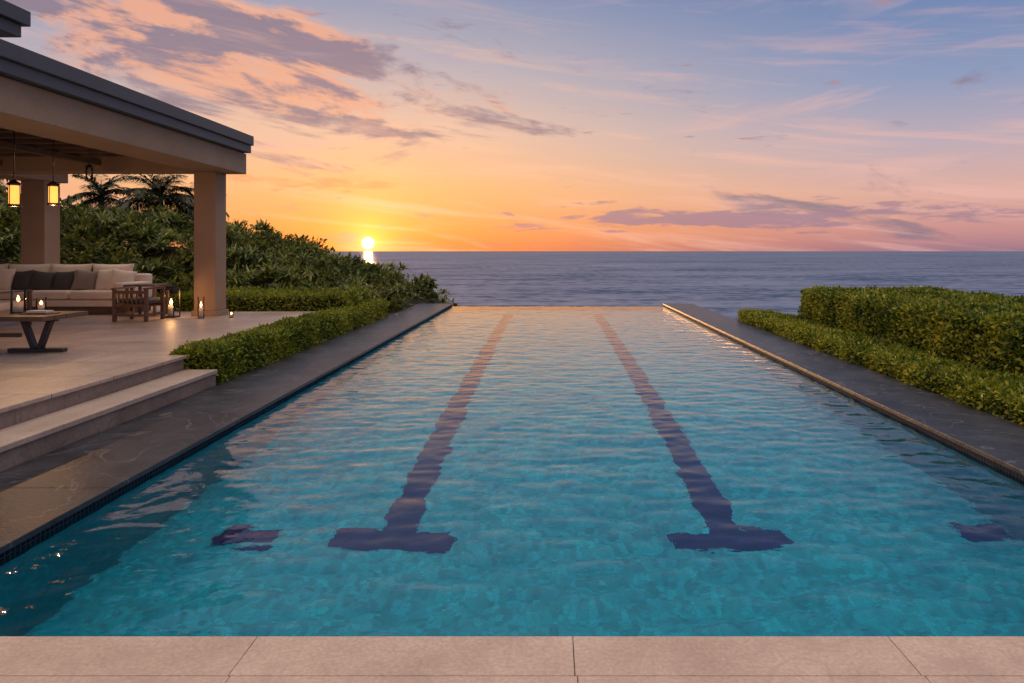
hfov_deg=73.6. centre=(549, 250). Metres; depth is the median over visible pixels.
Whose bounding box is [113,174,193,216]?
palm tree
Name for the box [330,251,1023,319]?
sea
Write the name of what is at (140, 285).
side table
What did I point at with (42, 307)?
hurricane candle
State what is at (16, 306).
hurricane candle
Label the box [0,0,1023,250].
sky
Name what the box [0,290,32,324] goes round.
outdoor armchair
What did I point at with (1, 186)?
palm tree
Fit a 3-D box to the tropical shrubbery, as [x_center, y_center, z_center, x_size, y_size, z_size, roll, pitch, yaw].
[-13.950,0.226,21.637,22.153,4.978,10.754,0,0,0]
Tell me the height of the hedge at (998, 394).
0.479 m
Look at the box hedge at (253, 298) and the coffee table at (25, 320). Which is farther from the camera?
the box hedge at (253, 298)
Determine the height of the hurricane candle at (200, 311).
0.419 m
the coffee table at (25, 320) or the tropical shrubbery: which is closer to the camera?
the coffee table at (25, 320)
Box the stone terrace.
[0,304,314,428]
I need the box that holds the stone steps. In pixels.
[0,369,216,471]
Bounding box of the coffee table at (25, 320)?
[0,311,87,351]
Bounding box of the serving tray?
[19,310,60,313]
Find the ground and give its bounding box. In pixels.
[0,233,1016,423]
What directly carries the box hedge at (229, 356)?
on the ground
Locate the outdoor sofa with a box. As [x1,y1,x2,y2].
[0,264,151,313]
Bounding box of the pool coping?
[0,304,1023,682]
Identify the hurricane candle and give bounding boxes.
[10,290,25,312]
[36,297,46,309]
[198,297,204,317]
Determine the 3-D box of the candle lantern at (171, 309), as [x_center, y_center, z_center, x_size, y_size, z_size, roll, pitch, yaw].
[-7.520,0.972,13.550,0.240,0.692,0.240,0,0,0]
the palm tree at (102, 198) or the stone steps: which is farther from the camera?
the palm tree at (102, 198)
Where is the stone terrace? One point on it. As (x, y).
(104, 355)
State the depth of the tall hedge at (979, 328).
10.12 m
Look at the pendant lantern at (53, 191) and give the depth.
11.16 m
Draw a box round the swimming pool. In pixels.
[0,305,1023,656]
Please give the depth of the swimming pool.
6.39 m
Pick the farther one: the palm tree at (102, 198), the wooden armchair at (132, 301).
the palm tree at (102, 198)
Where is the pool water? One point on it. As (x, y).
(558, 470)
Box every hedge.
[169,285,371,310]
[169,298,389,384]
[737,307,1023,425]
[797,284,1023,375]
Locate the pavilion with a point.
(74, 114)
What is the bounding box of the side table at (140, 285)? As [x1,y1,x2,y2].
[123,283,169,315]
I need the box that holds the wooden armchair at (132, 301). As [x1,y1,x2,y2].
[111,286,165,321]
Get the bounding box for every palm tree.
[0,178,10,198]
[61,174,137,211]
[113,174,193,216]
[169,182,229,220]
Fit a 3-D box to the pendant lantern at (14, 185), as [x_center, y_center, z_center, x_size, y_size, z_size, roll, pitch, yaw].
[-7.850,-1.321,10.000,0.178,1.338,0.180,0,0,0]
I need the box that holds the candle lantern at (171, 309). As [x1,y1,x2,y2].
[165,286,179,317]
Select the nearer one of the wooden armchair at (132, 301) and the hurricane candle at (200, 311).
the wooden armchair at (132, 301)
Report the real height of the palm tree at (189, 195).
2.998 m
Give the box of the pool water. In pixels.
[0,306,1023,639]
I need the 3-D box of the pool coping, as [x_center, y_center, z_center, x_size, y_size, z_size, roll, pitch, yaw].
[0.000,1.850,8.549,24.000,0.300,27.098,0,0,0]
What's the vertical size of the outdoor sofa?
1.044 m
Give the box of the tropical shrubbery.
[0,185,459,311]
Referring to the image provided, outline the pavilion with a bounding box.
[0,0,253,315]
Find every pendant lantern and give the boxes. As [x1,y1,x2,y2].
[6,131,21,206]
[47,140,59,205]
[85,148,93,180]
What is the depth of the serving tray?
8.83 m
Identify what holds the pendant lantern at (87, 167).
hanging from the pavilion
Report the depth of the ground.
20.38 m

